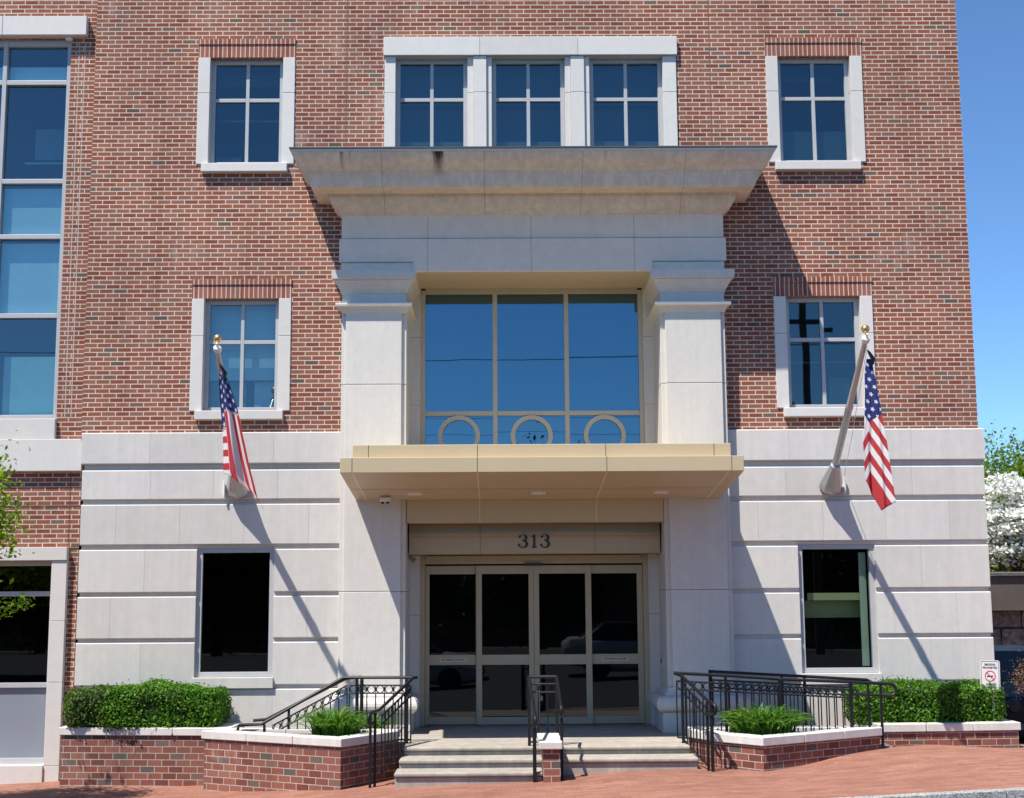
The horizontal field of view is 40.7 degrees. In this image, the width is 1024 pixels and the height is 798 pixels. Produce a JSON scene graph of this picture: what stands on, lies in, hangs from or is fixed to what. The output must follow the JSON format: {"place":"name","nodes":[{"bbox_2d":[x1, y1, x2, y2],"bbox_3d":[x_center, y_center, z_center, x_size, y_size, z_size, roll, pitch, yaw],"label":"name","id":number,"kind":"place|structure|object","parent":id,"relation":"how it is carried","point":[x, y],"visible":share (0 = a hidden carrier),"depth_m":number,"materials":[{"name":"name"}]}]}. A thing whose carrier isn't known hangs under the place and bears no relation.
{"place":"outdoors","nodes":[
{"label":"outdoors","id":0,"kind":"place"},
{"bbox_2d":[0,731,1023,797],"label":"brick sidewalk","id":1,"kind":"structure","parent":0,"point":[901,769],"depth_m":16.13,"materials":[{"name":"red brick"}]},
{"bbox_2d":[0,430,45,618],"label":"street tree","id":2,"kind":"object","parent":1,"relation":"on","point":[5,502],"visible":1,"depth_m":16.95,"materials":[{"name":"green plant"}]},
{"bbox_2d":[59,723,240,785],"bbox_3d":[-4.991,4.962,18.931,2.390,0.937,0.831,0,-8,-1],"label":"brick planter","id":3,"kind":"object","parent":1,"relation":"on","point":[133,756],"visible":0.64,"depth_m":18.72,"materials":[{"name":"brick"}]},
{"bbox_2d":[61,683,121,732],"bbox_3d":[-5.759,4.272,19.088,0.946,0.726,0.799,0,-8,-1],"label":"shrub","id":4,"kind":"object","parent":3,"relation":"in","point":[83,707],"visible":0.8,"depth_m":18.84,"materials":[{"name":"green plant"}]},
{"bbox_2d":[96,675,234,730],"bbox_3d":[-4.796,4.237,19.075,1.853,0.821,0.890,0,-8,-1],"label":"hedge","id":5,"kind":"object","parent":3,"relation":"in","point":[150,703],"visible":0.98,"depth_m":18.81,"materials":[{"name":"green plant"}]},
{"bbox_2d":[201,728,399,790],"bbox_3d":[-2.700,4.783,18.005,2.336,0.913,1.405,-5,-9,30],"label":"brick planter","id":6,"kind":"object","parent":1,"relation":"on","point":[268,759],"visible":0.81,"depth_m":17.44,"materials":[{"name":"brick"}]},
{"bbox_2d":[236,675,411,739],"bbox_3d":[-2.471,4.495,18.637,2.330,1.543,1.111,0,-8,-1],"label":"ramp railing","id":7,"kind":"object","parent":6,"relation":"on","point":[360,687],"visible":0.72,"depth_m":18.19,"materials":[{"name":"black metal"}]},
{"bbox_2d":[284,704,380,736],"bbox_3d":[-2.258,4.121,17.723,1.280,0.415,1.122,-6,-10,32],"label":"daylily clump","id":8,"kind":"object","parent":6,"relation":"on","point":[323,723],"visible":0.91,"depth_m":17.57,"materials":[{"name":"green plant"}]},
{"bbox_2d":[358,713,399,728],"bbox_3d":[-1.923,4.476,19.031,0.891,0.320,0.808,7,-11,-42],"label":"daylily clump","id":9,"kind":"object","parent":6,"relation":"on","point":[378,725],"visible":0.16,"depth_m":18.98,"materials":[{"name":"green plant"}]},
{"bbox_2d":[0,0,993,783],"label":"brick building","id":10,"kind":"structure","parent":1,"relation":"on","point":[540,322],"depth_m":20.35,"materials":[{"name":"brick"}]},
{"bbox_2d":[0,561,51,763],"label":"shop window","id":11,"kind":"structure","parent":10,"relation":"in","point":[24,636],"depth_m":19.84,"materials":[{"name":"black glass"}]},
{"bbox_2d":[0,41,71,418],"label":"window","id":12,"kind":"structure","parent":10,"relation":"in","point":[30,273],"depth_m":20.74,"materials":[{"name":"blue glass"}]},
{"bbox_2d":[213,334,248,497],"bbox_3d":[-3.968,0.295,19.033,0.386,2.017,2.214,0,-8,-1],"label":"flagpole","id":13,"kind":"object","parent":10,"relation":"attached to","point":[236,489],"visible":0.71,"depth_m":19.68,"materials":[{"name":"metal"}]},
{"bbox_2d":[219,364,263,508],"bbox_3d":[-3.542,0.483,18.075,0.654,1.934,0.212,0,-8,-1],"label":"flag","id":14,"kind":"object","parent":13,"relation":"hanging from","point":[236,466],"visible":1,"depth_m":18.11,"materials":[{"name":"fabric"}]},
{"bbox_2d":[192,548,274,688],"bbox_3d":[-3.956,3.125,19.752,1.142,1.980,0.265,0,-8,-1],"label":"window","id":15,"kind":"structure","parent":10,"relation":"in","point":[235,586],"depth_m":19.76,"materials":[{"name":"black glass"}]},
{"bbox_2d":[189,279,291,419],"bbox_3d":[-3.983,-0.702,20.487,1.470,2.099,0.595,0,-8,-1],"label":"window","id":16,"kind":"structure","parent":10,"relation":"in","point":[255,343],"depth_m":20.40,"materials":[{"name":"blue glass"}]},
{"bbox_2d":[196,39,295,172],"bbox_3d":[-4.006,-4.412,20.854,1.470,2.096,0.270,0,-8,-1],"label":"window","id":17,"kind":"structure","parent":10,"relation":"in","point":[246,109],"depth_m":20.91,"materials":[{"name":"blue glass"}]},
{"bbox_2d":[380,496,390,503],"bbox_3d":[-1.778,1.415,19.381,0.160,0.120,0.160,0,-8,-1],"label":"security camera","id":18,"kind":"object","parent":10,"relation":"attached to","point":[386,499],"visible":1,"depth_m":19.32,"materials":[{"name":"white paint"}]},
{"bbox_2d":[408,556,418,564],"bbox_3d":[-1.439,2.349,20.118,0.177,0.130,0.078,-8,-11,44],"label":"security camera","id":19,"kind":"object","parent":10,"relation":"attached to","point":[413,560],"visible":1,"depth_m":20.08,"materials":[{"name":"grey plastic"}]},
{"bbox_2d":[396,60,467,146],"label":"window","id":20,"kind":"structure","parent":10,"relation":"in","point":[432,95],"depth_m":20.97,"materials":[{"name":"blue glass"}]},
{"bbox_2d":[425,566,476,724],"bbox_3d":[-0.876,3.640,20.469,0.819,2.316,0.050,0,-8,-1],"label":"sliding door","id":21,"kind":"structure","parent":10,"relation":"in","point":[450,591],"depth_m":20.47,"materials":[{"name":"black glass"}]},
{"bbox_2d":[476,565,534,724],"bbox_3d":[-0.098,3.630,20.429,0.851,2.316,0.045,0,-8,-1],"label":"sliding door","id":22,"kind":"structure","parent":10,"relation":"in","point":[504,594],"depth_m":20.43,"materials":[{"name":"black glass"}]},
{"bbox_2d":[492,60,564,145],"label":"window","id":23,"kind":"structure","parent":10,"relation":"in","point":[528,96],"depth_m":20.99,"materials":[{"name":"blue glass"}]},
{"bbox_2d":[421,288,644,444],"bbox_3d":[0.307,-0.409,21.082,3.390,2.610,0.105,0,-8,-1],"label":"window","id":24,"kind":"structure","parent":10,"relation":"in","point":[499,365],"depth_m":21.09,"materials":[{"name":"blue glass"}]},
{"bbox_2d":[534,565,592,723],"bbox_3d":[0.758,3.625,20.437,0.852,2.316,0.045,0,-8,-1],"label":"sliding door","id":25,"kind":"structure","parent":10,"relation":"in","point":[562,593],"depth_m":20.44,"materials":[{"name":"black glass"}]},
{"bbox_2d":[591,565,644,723],"bbox_3d":[1.543,3.628,20.491,0.819,2.316,0.050,0,-8,-1],"label":"sliding door","id":26,"kind":"structure","parent":10,"relation":"in","point":[616,590],"depth_m":20.49,"materials":[{"name":"black glass"}]},
{"bbox_2d":[589,59,662,145],"bbox_3d":[1.728,-4.326,20.986,1.110,1.718,0.080,0,-8,-1],"label":"window","id":27,"kind":"structure","parent":10,"relation":"in","point":[626,94],"depth_m":21.00,"materials":[{"name":"blue glass"}]},
{"bbox_2d":[764,37,865,170],"bbox_3d":[4.582,-4.456,20.932,1.470,2.096,0.270,0,-8,-1],"label":"window","id":28,"kind":"structure","parent":10,"relation":"in","point":[815,107],"depth_m":20.99,"materials":[{"name":"blue glass"}]},
{"bbox_2d":[772,276,875,416],"bbox_3d":[4.606,-0.769,20.404,1.470,2.099,0.270,0,-8,-1],"label":"window","id":29,"kind":"structure","parent":10,"relation":"in","point":[818,343],"depth_m":20.47,"materials":[{"name":"blue glass"}]},
{"bbox_2d":[797,544,881,684],"bbox_3d":[4.671,3.099,19.959,1.142,1.980,0.525,0,-8,-1],"label":"window","id":30,"kind":"structure","parent":10,"relation":"in","point":[835,604],"depth_m":19.92,"materials":[{"name":"grey metal"}]},
{"bbox_2d":[819,325,869,494],"bbox_3d":[4.638,0.218,18.959,0.384,2.052,2.510,0,-8,-1],"label":"flagpole","id":31,"kind":"object","parent":10,"relation":"attached to","point":[832,482],"visible":1,"depth_m":19.19,"materials":[{"name":"metal"}]},
{"bbox_2d":[863,350,895,509],"bbox_3d":[4.728,0.390,17.862,0.380,2.108,0.161,-2,-8,14],"label":"flag","id":32,"kind":"object","parent":31,"relation":"hanging from","point":[878,475],"visible":1,"depth_m":17.81,"materials":[{"name":"fabric"}]},
{"bbox_2d":[537,733,562,782],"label":"brick pier","id":33,"kind":"structure","parent":1,"relation":"on","point":[550,746],"depth_m":16.50,"materials":[{"name":"brick"}]},
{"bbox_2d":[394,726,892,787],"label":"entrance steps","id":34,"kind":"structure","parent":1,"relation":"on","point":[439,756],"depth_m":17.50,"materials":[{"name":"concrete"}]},
{"bbox_2d":[367,676,417,787],"bbox_3d":[-1.550,4.228,17.495,0.152,1.337,1.484,-3,-9,19],"label":"stair railing","id":35,"kind":"object","parent":34,"relation":"on","point":[370,723],"visible":0.85,"depth_m":17.42,"materials":[{"name":"black metal"}]},
{"bbox_2d":[527,675,563,782],"bbox_3d":[0.411,4.143,17.092,0.421,1.366,1.137,0,-8,-1],"label":"railing","id":36,"kind":"object","parent":34,"relation":"on","point":[556,691],"visible":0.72,"depth_m":17.51,"materials":[{"name":"black metal"}]},
{"bbox_2d":[674,672,717,771],"bbox_3d":[2.324,4.080,17.339,0.123,1.235,1.201,2,-8,-16],"label":"stair railing","id":37,"kind":"object","parent":34,"relation":"on","point":[706,713],"visible":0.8,"depth_m":17.26,"materials":[{"name":"black metal"}]},
{"bbox_2d":[688,725,881,771],"bbox_3d":[3.552,4.489,17.424,2.512,0.576,1.490,0,-8,-1],"label":"brick planter","id":38,"kind":"object","parent":1,"relation":"on","point":[771,752],"visible":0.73,"depth_m":17.18,"materials":[{"name":"brick"}]},
{"bbox_2d":[715,702,820,734],"bbox_3d":[3.209,4.052,17.478,1.424,0.414,1.136,0,-8,-1],"label":"daylily clump","id":39,"kind":"object","parent":38,"relation":"on","point":[757,721],"visible":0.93,"depth_m":17.38,"materials":[{"name":"green plant"}]},
{"bbox_2d":[674,671,897,748],"bbox_3d":[3.571,4.056,17.942,2.928,1.039,0.068,0,-8,-2],"label":"ramp railing","id":40,"kind":"object","parent":1,"relation":"on","point":[779,693],"visible":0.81,"depth_m":17.96,"materials":[{"name":"black metal"}]},
{"bbox_2d":[708,670,870,725],"bbox_3d":[3.840,4.205,18.877,2.302,1.006,0.065,0,-8,-1],"label":"ramp railing","id":41,"kind":"object","parent":1,"relation":"on","point":[804,684],"visible":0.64,"depth_m":18.91,"materials":[{"name":"black metal"}]},
{"bbox_2d":[856,718,1020,747],"bbox_3d":[5.832,4.654,18.880,1.957,0.518,1.199,0,-8,-1],"label":"brick planter","id":42,"kind":"object","parent":1,"relation":"on","point":[1003,733],"visible":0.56,"depth_m":18.41,"materials":[{"name":"brick"}]},
{"bbox_2d":[841,675,1008,724],"bbox_3d":[5.653,4.187,18.972,2.215,0.789,0.921,0,-8,-1],"label":"hedge","id":43,"kind":"object","parent":42,"relation":"in","point":[931,701],"visible":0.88,"depth_m":18.68,"materials":[{"name":"green plant"}]},
{"bbox_2d":[980,660,999,720],"bbox_3d":[6.499,4.011,18.752,0.279,0.919,0.048,0,-8,-1],"label":"no smoking sign","id":44,"kind":"object","parent":42,"relation":"on","point":[990,670],"visible":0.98,"depth_m":18.77,"materials":[{"name":"white metal"}]},
{"bbox_2d":[981,419,1023,571],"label":"tree","id":45,"kind":"object","parent":1,"relation":"on","point":[1008,468],"visible":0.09,"depth_m":47.31,"materials":[{"name":"green plant"}]},
{"bbox_2d":[983,470,1023,571],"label":"dogwood","id":46,"kind":"object","parent":1,"relation":"on","point":[1005,540],"visible":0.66,"depth_m":35.72,"materials":[{"name":"white plant"}]},
{"bbox_2d":[988,572,1023,644],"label":"shed","id":47,"kind":"structure","parent":1,"relation":"on","point":[1006,589],"depth_m":32.13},
{"bbox_2d":[994,645,1023,730],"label":"parked car","id":48,"kind":"object","parent":1,"relation":"on","point":[1004,655],"visible":0.23,"depth_m":23.42,"materials":[{"name":"blue paint"}]},
{"bbox_2d":[1002,657,1023,699],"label":"maple","id":49,"kind":"object","parent":1,"relation":"on","point":[1020,679],"visible":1,"depth_m":19.56,"materials":[{"name":"red plant"}]},
{"bbox_2d":[955,0,1023,475],"label":"sky","id":50,"kind":"structure","parent":0,"point":[990,33],"materials":[{"name":"blue"}]},
{"label":"ground","id":51,"kind":"structure","parent":0,"visible":0},
{"bbox_2d":[836,787,1023,797],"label":"granite kerb","id":52,"kind":"structure","parent":51,"relation":"on","point":[1004,793],"depth_m":13.97,"materials":[{"name":"grey stone"}]}
]}

